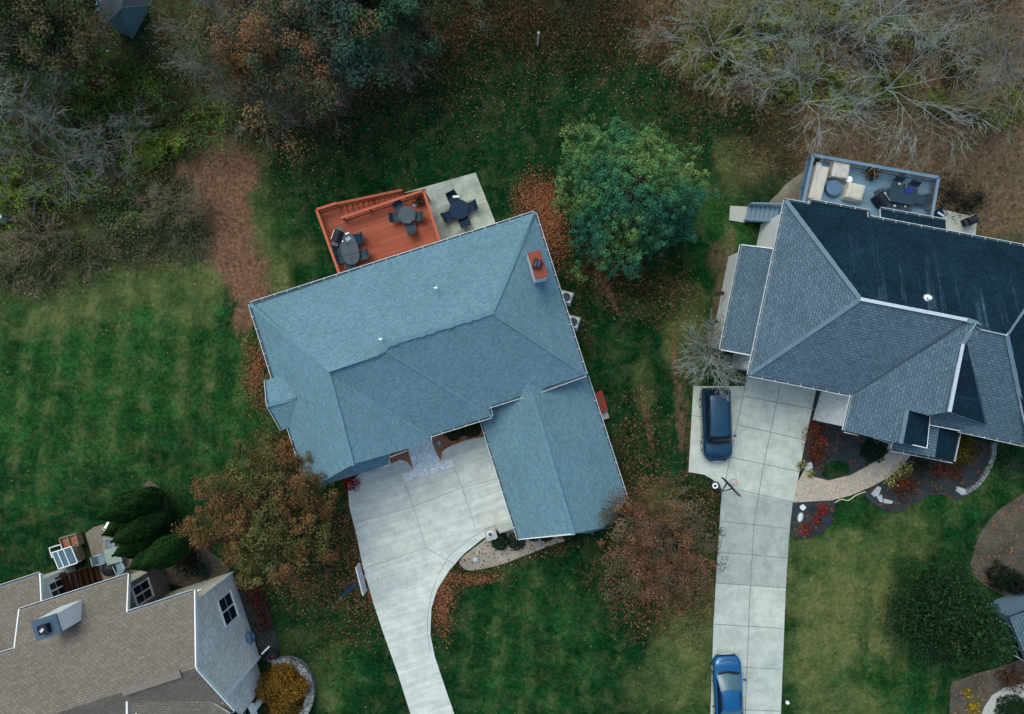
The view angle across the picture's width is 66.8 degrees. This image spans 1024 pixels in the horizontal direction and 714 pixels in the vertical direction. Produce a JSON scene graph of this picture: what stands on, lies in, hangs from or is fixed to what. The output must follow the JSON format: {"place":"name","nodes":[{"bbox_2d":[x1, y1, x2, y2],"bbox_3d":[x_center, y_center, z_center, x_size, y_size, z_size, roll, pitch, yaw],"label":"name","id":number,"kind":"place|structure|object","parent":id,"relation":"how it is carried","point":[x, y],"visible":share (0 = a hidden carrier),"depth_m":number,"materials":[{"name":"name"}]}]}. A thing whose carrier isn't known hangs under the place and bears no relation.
{"place":"outdoors","nodes":[
{"label":"outdoors","id":0,"kind":"place"},
{"bbox_2d":[85,525,137,580],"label":"patio","id":1,"kind":"structure","parent":0,"point":[95,540],"depth_m":51.98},
{"bbox_2d":[0,171,254,304],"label":"dry grass","id":2,"kind":"structure","parent":0,"point":[186,229],"depth_m":51.63,"materials":[{"name":"brown plant"}]},
{"bbox_2d":[402,442,453,481],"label":"path","id":3,"kind":"structure","parent":0,"point":[425,459],"depth_m":51.95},
{"bbox_2d":[348,437,510,713],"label":"driveway","id":4,"kind":"structure","parent":0,"point":[418,538],"depth_m":51.96,"materials":[{"name":"concrete"}]},
{"bbox_2d":[484,522,512,541],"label":"garden wall","id":5,"kind":"structure","parent":4,"relation":"on","point":[505,527],"depth_m":50.92,"materials":[{"name":"stone"}]},
{"bbox_2d":[404,173,494,239],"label":"patio","id":6,"kind":"structure","parent":0,"point":[467,187],"depth_m":51.95,"materials":[{"name":"concrete"}]},
{"bbox_2d":[449,199,468,218],"bbox_3d":[-3.488,-9.742,51.579,1.300,0.748,1.300,0,90,0],"label":"patio table","id":7,"kind":"object","parent":6,"relation":"on","point":[458,208],"visible":1,"depth_m":51.22,"materials":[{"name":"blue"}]},
{"bbox_2d":[0,0,1023,713],"bbox_3d":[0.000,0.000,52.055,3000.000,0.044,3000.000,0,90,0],"label":"lawn","id":8,"kind":"structure","parent":0,"point":[128,380],"depth_m":52.05,"materials":[{"name":"green plant"}]},
{"bbox_2d":[0,53,46,158],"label":"bare tree","id":9,"kind":"object","parent":8,"relation":"on","point":[4,109],"visible":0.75,"depth_m":47.38,"materials":[{"name":"grey plant"}]},
{"bbox_2d":[0,2,65,107],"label":"bare tree","id":10,"kind":"object","parent":8,"relation":"on","point":[26,69],"visible":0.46,"depth_m":47.16,"materials":[{"name":"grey plant"}]},
{"bbox_2d":[0,200,76,277],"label":"bare tree","id":11,"kind":"object","parent":8,"relation":"on","point":[33,223],"visible":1,"depth_m":49.89,"materials":[{"name":"beige plant"}]},
{"bbox_2d":[0,0,99,107],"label":"woodland tree","id":12,"kind":"object","parent":8,"relation":"on","point":[58,37],"visible":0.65,"depth_m":45.45,"materials":[{"name":"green plant"}]},
{"bbox_2d":[0,76,120,211],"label":"bare tree","id":13,"kind":"object","parent":8,"relation":"on","point":[37,111],"visible":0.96,"depth_m":47.15,"materials":[{"name":"grey plant"}]},
{"bbox_2d":[0,0,121,102],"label":"woodland tree","id":14,"kind":"object","parent":8,"relation":"on","point":[84,47],"visible":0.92,"depth_m":44.79,"materials":[{"name":"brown plant"}]},
{"bbox_2d":[49,531,84,557],"bbox_3d":[-29.584,12.443,51.562,1.860,0.875,1.110,-16,90,0],"label":"raised planter","id":15,"kind":"object","parent":8,"relation":"on","point":[76,538],"visible":0.87,"depth_m":51.48,"materials":[{"name":"brown wood"}]},
{"bbox_2d":[51,545,85,568],"bbox_3d":[-29.321,13.161,51.413,1.380,1.175,1.220,-18,90,0],"label":"cold frame","id":16,"kind":"object","parent":8,"relation":"on","point":[66,556],"visible":0.99,"depth_m":50.95,"materials":[{"name":"glass"}]},
{"bbox_2d":[55,565,100,591],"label":"wooden stairs","id":17,"kind":"structure","parent":8,"relation":"on","point":[65,579],"depth_m":50.84,"materials":[{"name":"brown wood"}]},
{"bbox_2d":[32,100,163,189],"bbox_3d":[-25.287,-14.149,48.549,6.215,7.002,6.326,40,90,0],"label":"bare tree","id":18,"kind":"object","parent":8,"relation":"on","point":[105,151],"visible":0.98,"depth_m":48.50,"materials":[{"name":"grey plant"}]},
{"bbox_2d":[96,0,151,38],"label":"garden shed","id":19,"kind":"structure","parent":8,"relation":"on","point":[128,17],"depth_m":49.10,"materials":[{"name":"metal"}]},
{"bbox_2d":[0,565,271,713],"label":"house","id":20,"kind":"structure","parent":8,"relation":"on","point":[143,642],"depth_m":45.12,"materials":[{"name":"brown"}]},
{"bbox_2d":[47,578,65,596],"bbox_3d":[-29.002,14.762,49.500,0.379,1.490,1.074,-2,90,0],"label":"window","id":21,"kind":"structure","parent":20,"relation":"in","point":[55,587],"depth_m":49.42,"materials":[{"name":"black glass"}]},
{"bbox_2d":[131,577,154,606],"bbox_3d":[-23.113,14.718,48.638,0.463,2.165,1.314,-6,90,0],"label":"window","id":22,"kind":"structure","parent":20,"relation":"in","point":[143,591],"depth_m":48.62,"materials":[{"name":"black glass"}]},
{"bbox_2d":[217,589,239,626],"bbox_3d":[-18.165,16.078,49.663,0.637,2.215,1.838,-3,90,0],"label":"window","id":23,"kind":"structure","parent":20,"relation":"in","point":[228,609],"depth_m":49.64,"materials":[{"name":"black glass"}]},
{"bbox_2d":[124,167,225,230],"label":"bare tree","id":24,"kind":"object","parent":8,"relation":"on","point":[156,186],"visible":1,"depth_m":49.79,"materials":[{"name":"beige plant"}]},
{"bbox_2d":[143,481,229,586],"bbox_3d":[-23.119,12.646,52.017,4.410,0.065,8.235,-41,90,0],"label":"planting bed","id":25,"kind":"object","parent":8,"relation":"on","point":[219,568],"visible":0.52,"depth_m":51.98,"materials":[{"name":"brown soil"}]},
{"bbox_2d":[95,486,164,523],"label":"columnar evergreen","id":26,"kind":"object","parent":25,"relation":"on","point":[128,505],"visible":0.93,"depth_m":47.24,"materials":[{"name":"green plant"}]},
{"bbox_2d":[111,526,170,558],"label":"columnar evergreen","id":27,"kind":"object","parent":25,"relation":"on","point":[130,550],"visible":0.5,"depth_m":46.87,"materials":[{"name":"green plant"}]},
{"bbox_2d":[110,509,172,544],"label":"columnar evergreen","id":28,"kind":"object","parent":25,"relation":"on","point":[152,523],"visible":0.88,"depth_m":47.57,"materials":[{"name":"green plant"}]},
{"bbox_2d":[127,540,163,571],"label":"columnar evergreen","id":29,"kind":"object","parent":25,"relation":"on","point":[136,561],"visible":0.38,"depth_m":46.51,"materials":[{"name":"green plant"}]},
{"bbox_2d":[138,530,196,570],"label":"columnar evergreen","id":30,"kind":"object","parent":25,"relation":"on","point":[171,550],"visible":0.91,"depth_m":47.34,"materials":[{"name":"green plant"}]},
{"bbox_2d":[170,549,205,582],"bbox_3d":[-21.768,13.799,51.327,2.611,1.457,2.643,38,90,0],"label":"bush","id":31,"kind":"object","parent":25,"relation":"on","point":[187,563],"visible":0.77,"depth_m":51.50,"materials":[{"name":"brown plant"}]},
{"bbox_2d":[131,0,288,88],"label":"twiggy tree","id":32,"kind":"object","parent":8,"relation":"on","point":[170,27],"visible":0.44,"depth_m":47.60,"materials":[{"name":"brown plant"}]},
{"bbox_2d":[149,0,319,151],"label":"twiggy tree","id":33,"kind":"object","parent":8,"relation":"on","point":[209,79],"visible":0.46,"depth_m":46.64,"materials":[{"name":"brown plant"}]},
{"bbox_2d":[170,438,338,595],"bbox_3d":[-15.156,9.207,47.475,9.798,9.161,9.975,0,90,0],"label":"autumn tree","id":34,"kind":"object","parent":8,"relation":"on","point":[278,508],"visible":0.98,"depth_m":45.56,"materials":[{"name":"brown plant"}]},
{"bbox_2d":[0,0,511,283],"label":"undergrowth","id":35,"kind":"object","parent":8,"relation":"on","point":[99,112],"visible":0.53,"depth_m":51.28,"materials":[{"name":"green plant"}]},
{"bbox_2d":[240,577,277,654],"bbox_3d":[-16.976,17.436,52.015,1.621,0.070,5.634,-19,90,0],"label":"planting bed","id":36,"kind":"object","parent":8,"relation":"on","point":[264,640],"visible":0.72,"depth_m":51.98,"materials":[{"name":"brown soil"}]},
{"bbox_2d":[216,53,310,157],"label":"twiggy tree","id":37,"kind":"object","parent":8,"relation":"on","point":[290,119],"visible":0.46,"depth_m":48.37,"materials":[{"name":"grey plant"}]},
{"bbox_2d":[172,0,384,165],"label":"woodland tree","id":38,"kind":"object","parent":8,"relation":"on","point":[248,55],"visible":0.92,"depth_m":43.49,"materials":[{"name":"green plant"}]},
{"bbox_2d":[254,662,311,713],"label":"round bush","id":39,"kind":"object","parent":8,"relation":"on","point":[273,680],"visible":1,"depth_m":50.44,"materials":[{"name":"orange plant"}]},
{"bbox_2d":[271,656,315,713],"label":"garden wall","id":40,"kind":"structure","parent":8,"relation":"on","point":[303,668],"depth_m":51.47,"materials":[{"name":"stone"}]},
{"bbox_2d":[259,34,366,145],"bbox_3d":[-12.309,-17.460,48.873,7.564,6.353,8.326,0,90,0],"label":"twiggy tree","id":41,"kind":"object","parent":8,"relation":"on","point":[344,106],"visible":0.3,"depth_m":48.51,"materials":[{"name":"brown plant"}]},
{"bbox_2d":[265,0,444,88],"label":"woodland tree","id":42,"kind":"object","parent":8,"relation":"on","point":[364,56],"visible":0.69,"depth_m":44.50,"materials":[{"name":"green plant"}]},
{"bbox_2d":[339,563,371,598],"bbox_3d":[-9.802,14.518,50.110,1.298,3.780,2.623,30,90,0],"label":"basketball hoop","id":43,"kind":"object","parent":8,"relation":"on","point":[361,583],"visible":1,"depth_m":48.99,"materials":[{"name":"white plastic"}]},
{"bbox_2d":[315,189,440,272],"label":"wooden deck","id":44,"kind":"structure","parent":8,"relation":"on","point":[383,237],"depth_m":50.00,"materials":[{"name":"red wood"}]},
{"bbox_2d":[339,233,361,264],"bbox_3d":[-10.323,-6.854,49.629,1.190,0.747,2.050,-15,90,0],"label":"dining table","id":45,"kind":"object","parent":44,"relation":"on","point":[350,252],"visible":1,"depth_m":49.28,"materials":[{"name":"grey glass"}]},
{"bbox_2d":[398,206,414,222],"bbox_3d":[-6.670,-9.024,49.627,1.075,0.750,1.075,-42,90,0],"label":"patio table","id":46,"kind":"object","parent":44,"relation":"on","point":[406,214],"visible":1,"depth_m":49.27,"materials":[{"name":"grey glass"}]},
{"bbox_2d":[349,0,459,61],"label":"woodland tree","id":47,"kind":"object","parent":8,"relation":"on","point":[418,20],"visible":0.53,"depth_m":46.57,"materials":[{"name":"green plant"}]},
{"bbox_2d":[368,10,444,93],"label":"twiggy tree","id":48,"kind":"object","parent":8,"relation":"on","point":[386,39],"visible":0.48,"depth_m":49.20,"materials":[{"name":"brown plant"}]},
{"bbox_2d":[248,211,628,539],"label":"house","id":49,"kind":"structure","parent":8,"relation":"on","point":[372,366],"depth_m":45.80,"materials":[{"name":"blue"}]},
{"bbox_2d":[432,423,483,460],"bbox_3d":[-3.426,5.465,51.974,3.774,0.052,1.876,-20,90,0],"label":"planting bed","id":50,"kind":"object","parent":8,"relation":"on","point":[446,442],"visible":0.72,"depth_m":51.95,"materials":[{"name":"brown soil"}]},
{"bbox_2d":[446,0,509,36],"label":"woodland tree","id":51,"kind":"object","parent":8,"relation":"on","point":[478,5],"visible":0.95,"depth_m":46.25,"materials":[{"name":"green plant"}]},
{"bbox_2d":[460,529,576,570],"bbox_3d":[1.243,11.795,52.010,10.290,0.080,2.584,-20,90,0],"label":"planting bed","id":52,"kind":"object","parent":8,"relation":"on","point":[486,553],"visible":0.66,"depth_m":51.97,"materials":[{"name":"beige gravel"}]},
{"bbox_2d":[24,13,1017,711],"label":"fallen leaves","id":53,"kind":"object","parent":8,"relation":"on","point":[572,251],"visible":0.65,"depth_m":51.98,"materials":[{"name":"brown plant"}]},
{"bbox_2d":[240,155,856,667],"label":"fallen leaves","id":54,"kind":"object","parent":8,"relation":"on","point":[550,233],"visible":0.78,"depth_m":51.98,"materials":[{"name":"brown plant"}]},
{"bbox_2d":[550,113,721,283],"bbox_3d":[7.475,-9.986,47.292,10.219,9.515,10.710,0,90,0],"label":"shade tree","id":55,"kind":"object","parent":8,"relation":"on","point":[647,175],"visible":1,"depth_m":45.66,"materials":[{"name":"green plant"}]},
{"bbox_2d":[596,473,730,614],"bbox_3d":[8.950,11.259,47.858,7.787,8.397,8.526,0,90,0],"label":"autumn tree","id":56,"kind":"object","parent":8,"relation":"on","point":[651,537],"visible":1,"depth_m":46.19,"materials":[{"name":"brown plant"}]},
{"bbox_2d":[623,0,746,89],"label":"bare tree","id":57,"kind":"object","parent":8,"relation":"on","point":[682,23],"visible":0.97,"depth_m":47.79,"materials":[{"name":"beige plant"}]},
{"bbox_2d":[661,306,757,406],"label":"bare tree","id":58,"kind":"object","parent":8,"relation":"on","point":[710,355],"visible":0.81,"depth_m":49.20,"materials":[{"name":"grey plant"}]},
{"bbox_2d":[628,0,811,97],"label":"bare tree","id":59,"kind":"object","parent":8,"relation":"on","point":[709,52],"visible":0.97,"depth_m":46.88,"materials":[{"name":"grey plant"}]},
{"bbox_2d":[694,36,785,113],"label":"bare tree","id":60,"kind":"object","parent":8,"relation":"on","point":[736,89],"visible":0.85,"depth_m":48.28,"materials":[{"name":"beige plant"}]},
{"bbox_2d":[703,0,830,53],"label":"bare tree","id":61,"kind":"object","parent":8,"relation":"on","point":[788,20],"visible":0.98,"depth_m":45.52,"materials":[{"name":"grey plant"}]},
{"bbox_2d":[524,0,1023,140],"bbox_3d":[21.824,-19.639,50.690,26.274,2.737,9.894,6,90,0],"label":"undergrowth","id":62,"kind":"object","parent":8,"relation":"on","point":[734,42],"visible":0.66,"depth_m":51.08,"materials":[{"name":"green plant"}]},
{"bbox_2d":[769,171,803,206],"bbox_3d":[18.894,-11.124,52.030,3.379,0.060,2.860,0,90,0],"label":"gravel area","id":63,"kind":"object","parent":8,"relation":"on","point":[789,188],"visible":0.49,"depth_m":52.00,"materials":[{"name":"beige gravel"}]},
{"bbox_2d":[716,5,901,179],"bbox_3d":[18.333,-16.182,46.706,10.308,10.687,8.372,43,90,0],"label":"bare tree","id":64,"kind":"object","parent":8,"relation":"on","point":[802,99],"visible":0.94,"depth_m":46.60,"materials":[{"name":"grey plant"}]},
{"bbox_2d":[789,500,834,538],"bbox_3d":[20.076,10.843,52.010,3.096,0.080,2.636,0,90,0],"label":"planting bed","id":65,"kind":"object","parent":8,"relation":"on","point":[809,512],"visible":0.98,"depth_m":51.97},
{"bbox_2d":[740,0,912,106],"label":"bare tree","id":66,"kind":"object","parent":8,"relation":"on","point":[839,30],"visible":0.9,"depth_m":46.27,"materials":[{"name":"grey plant"}]},
{"bbox_2d":[743,154,939,222],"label":"wooden deck","id":67,"kind":"structure","parent":8,"relation":"on","point":[859,177],"depth_m":49.40,"materials":[{"name":"wood"}]},
{"bbox_2d":[805,165,828,200],"bbox_3d":[19.254,-10.957,49.015,0.878,0.770,2.283,13,90,0],"label":"covered sofa","id":68,"kind":"object","parent":67,"relation":"on","point":[815,188],"visible":0.74,"depth_m":48.70,"materials":[{"name":"beige fabric"}]},
{"bbox_2d":[824,180,841,196],"bbox_3d":[20.327,-10.685,49.185,1.000,0.430,1.000,0,90,0],"label":"ottoman","id":69,"kind":"object","parent":67,"relation":"on","point":[832,188],"visible":0.99,"depth_m":48.97,"materials":[{"name":"blue fabric"}]},
{"bbox_2d":[827,161,849,180],"bbox_3d":[20.636,-11.761,48.989,1.124,0.821,1.068,8,90,0],"label":"covered armchair","id":70,"kind":"object","parent":67,"relation":"on","point":[837,172],"visible":0.96,"depth_m":48.67,"materials":[{"name":"beige fabric"}]},
{"bbox_2d":[840,182,865,202],"bbox_3d":[21.543,-10.385,48.991,1.158,0.819,1.020,14,90,0],"label":"covered armchair","id":71,"kind":"object","parent":67,"relation":"on","point":[853,192],"visible":1,"depth_m":48.67,"materials":[{"name":"beige fabric"}]},
{"bbox_2d":[870,189,890,207],"bbox_3d":[23.185,-9.877,48.840,0.588,1.080,1.350,-35,90,0],"label":"grill","id":72,"kind":"object","parent":67,"relation":"on","point":[879,199],"visible":0.98,"depth_m":48.55,"materials":[{"name":"metal"}]},
{"bbox_2d":[888,185,916,204],"bbox_3d":[24.484,-10.151,49.024,1.690,0.752,1.030,10,90,0],"label":"dining table","id":73,"kind":"object","parent":67,"relation":"on","point":[897,194],"visible":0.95,"depth_m":48.66,"materials":[{"name":"grey glass"}]},
{"bbox_2d":[801,390,888,479],"bbox_3d":[22.536,5.232,52.010,6.357,0.080,6.072,0,90,0],"label":"planting bed","id":74,"kind":"object","parent":8,"relation":"on","point":[846,447],"visible":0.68,"depth_m":51.97,"materials":[{"name":"black soil"}]},
{"bbox_2d":[798,427,833,462],"bbox_3d":[20.210,5.731,51.082,2.239,1.966,2.631,0,90,0],"label":"bush","id":75,"kind":"object","parent":74,"relation":"on","point":[815,439],"visible":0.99,"depth_m":51.30,"materials":[{"name":"brown plant"}]},
{"bbox_2d":[822,460,850,476],"bbox_3d":[21.692,7.485,51.980,1.948,0.040,1.148,0,90,0],"label":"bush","id":76,"kind":"object","parent":74,"relation":"on","point":[837,468],"visible":0.96,"depth_m":51.96,"materials":[{"name":"green plant"}]},
{"bbox_2d":[860,438,889,463],"bbox_3d":[24.059,6.291,51.283,1.743,1.536,1.736,0,90,0],"label":"bush","id":77,"kind":"object","parent":74,"relation":"on","point":[875,452],"visible":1,"depth_m":51.28,"materials":[{"name":"green plant"}]},
{"bbox_2d":[711,198,1023,462],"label":"house","id":78,"kind":"structure","parent":8,"relation":"on","point":[864,321],"depth_m":45.28,"materials":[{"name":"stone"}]},
{"bbox_2d":[819,0,1000,177],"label":"bare tree","id":79,"kind":"object","parent":8,"relation":"on","point":[922,57],"visible":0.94,"depth_m":44.84,"materials":[{"name":"grey plant"}]},
{"bbox_2d":[834,0,990,61],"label":"bare tree","id":80,"kind":"object","parent":8,"relation":"on","point":[886,15],"visible":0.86,"depth_m":46.03,"materials":[{"name":"grey plant"}]},
{"bbox_2d":[864,437,990,512],"bbox_3d":[27.984,7.897,52.010,9.158,0.080,4.121,-14,90,0],"label":"planting bed","id":81,"kind":"object","parent":8,"relation":"on","point":[926,486],"visible":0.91,"depth_m":51.97,"materials":[{"name":"black soil"}]},
{"bbox_2d":[888,468,921,501],"bbox_3d":[26.130,8.565,51.442,2.176,1.265,2.347,0,90,0],"label":"bush","id":82,"kind":"object","parent":81,"relation":"on","point":[902,480],"visible":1,"depth_m":51.55,"materials":[{"name":"plant"}]},
{"bbox_2d":[937,431,983,469],"bbox_3d":[29.527,6.194,51.020,2.743,2.073,2.717,41,90,0],"label":"bush","id":83,"kind":"object","parent":81,"relation":"on","point":[966,452],"visible":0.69,"depth_m":50.83,"materials":[{"name":"green plant"}]},
{"bbox_2d":[965,443,996,494],"bbox_3d":[31.418,7.554,51.870,0.853,0.300,4.077,31,90,0],"label":"stone edging","id":84,"kind":"object","parent":81,"relation":"on","point":[979,481],"visible":1,"depth_m":51.76,"materials":[{"name":"grey stone"}]},
{"bbox_2d":[877,550,1020,669],"bbox_3d":[27.393,16.280,47.392,7.437,9.215,7.440,0,90,0],"label":"pine tree","id":85,"kind":"object","parent":8,"relation":"on","point":[956,618],"visible":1,"depth_m":47.59,"materials":[{"name":"green plant"}]},
{"bbox_2d":[931,168,975,222],"bbox_3d":[29.398,-10.729,51.431,3.403,1.273,3.738,0,90,0],"label":"bush","id":86,"kind":"object","parent":8,"relation":"on","point":[949,193],"visible":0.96,"depth_m":51.65,"materials":[{"name":"brown plant"}]},
{"bbox_2d":[892,51,1016,179],"bbox_3d":[26.731,-14.386,48.259,6.912,7.582,6.500,-11,90,0],"label":"bare tree","id":87,"kind":"object","parent":8,"relation":"on","point":[935,115],"visible":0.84,"depth_m":47.42,"materials":[{"name":"beige plant"}]},
{"bbox_2d":[899,0,1023,115],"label":"bare tree","id":88,"kind":"object","parent":8,"relation":"on","point":[982,39],"visible":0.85,"depth_m":45.47,"materials":[{"name":"beige plant"}]},
{"bbox_2d":[907,0,1023,81],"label":"bare tree","id":89,"kind":"object","parent":8,"relation":"on","point":[939,25],"visible":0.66,"depth_m":47.16,"materials":[{"name":"grey plant"}]},
{"bbox_2d":[945,185,985,224],"bbox_3d":[30.443,-10.175,51.505,3.086,1.104,2.884,0,90,0],"label":"bush","id":90,"kind":"object","parent":8,"relation":"on","point":[971,205],"visible":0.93,"depth_m":51.65,"materials":[{"name":"brown plant"}]},
{"bbox_2d":[949,659,1023,713],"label":"planting bed","id":91,"kind":"object","parent":8,"relation":"on","point":[983,687],"visible":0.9,"depth_m":51.98,"materials":[{"name":"brown soil"}]},
{"bbox_2d":[992,659,1023,698],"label":"bush","id":92,"kind":"object","parent":91,"relation":"on","point":[1009,682],"visible":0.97,"depth_m":51.47,"materials":[{"name":"brown plant"}]},
{"bbox_2d":[993,694,1023,713],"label":"bush","id":93,"kind":"object","parent":91,"relation":"on","point":[1008,710],"visible":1,"depth_m":51.46,"materials":[{"name":"green plant"}]},
{"bbox_2d":[950,0,1023,157],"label":"bare tree","id":94,"kind":"object","parent":8,"relation":"on","point":[1009,72],"visible":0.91,"depth_m":45.17,"materials":[{"name":"grey plant"}]},
{"bbox_2d":[969,492,1023,594],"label":"planting bed","id":95,"kind":"object","parent":8,"relation":"on","point":[1001,536],"visible":0.87,"depth_m":51.98,"materials":[{"name":"brown soil"}]},
{"bbox_2d":[983,558,1023,594],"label":"bush","id":96,"kind":"object","parent":95,"relation":"on","point":[1001,577],"visible":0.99,"depth_m":51.17,"materials":[{"name":"green plant"}]},
{"bbox_2d":[978,444,1023,493],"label":"bush","id":97,"kind":"object","parent":8,"relation":"on","point":[1011,463],"visible":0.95,"depth_m":51.58,"materials":[{"name":"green plant"}]},
{"bbox_2d":[988,590,1023,660],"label":"house","id":98,"kind":"structure","parent":8,"relation":"on","point":[1012,605],"depth_m":49.91,"materials":[{"name":"stone"}]},
{"bbox_2d":[729,206,747,222],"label":"patio","id":99,"kind":"structure","parent":0,"point":[737,213],"depth_m":51.94,"materials":[{"name":"concrete"}]},
{"bbox_2d":[710,583,785,713],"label":"driveway","id":100,"kind":"structure","parent":0,"point":[765,646],"depth_m":51.96,"materials":[{"name":"concrete"}]},
{"bbox_2d":[711,653,745,713],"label":"parked sedan","id":101,"kind":"object","parent":100,"relation":"on","point":[726,670],"visible":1,"depth_m":50.91,"materials":[{"name":"blue paint"}]},
{"bbox_2d":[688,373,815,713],"bbox_3d":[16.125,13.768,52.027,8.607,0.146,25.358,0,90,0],"label":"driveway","id":102,"kind":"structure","parent":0,"point":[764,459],"depth_m":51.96,"materials":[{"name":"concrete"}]},
{"bbox_2d":[699,387,736,461],"bbox_3d":[13.505,4.481,51.060,2.300,1.800,4.885,-2,90,0],"label":"parked suv","id":103,"kind":"object","parent":102,"relation":"on","point":[716,432],"visible":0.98,"depth_m":50.59,"materials":[{"name":"blue paint"}]},
{"bbox_2d":[715,489,792,587],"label":"driveway","id":104,"kind":"structure","parent":0,"point":[765,542],"depth_m":51.96,"materials":[{"name":"concrete"}]},
{"bbox_2d":[793,442,910,501],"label":"path","id":105,"kind":"structure","parent":0,"point":[808,489],"depth_m":51.95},
{"bbox_2d":[943,210,976,234],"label":"patio","id":106,"kind":"structure","parent":0,"point":[953,226],"depth_m":51.94,"materials":[{"name":"concrete"}]},
{"bbox_2d":[982,683,1023,713],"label":"path","id":107,"kind":"structure","parent":0,"point":[989,707],"depth_m":51.95,"materials":[{"name":"concrete"}]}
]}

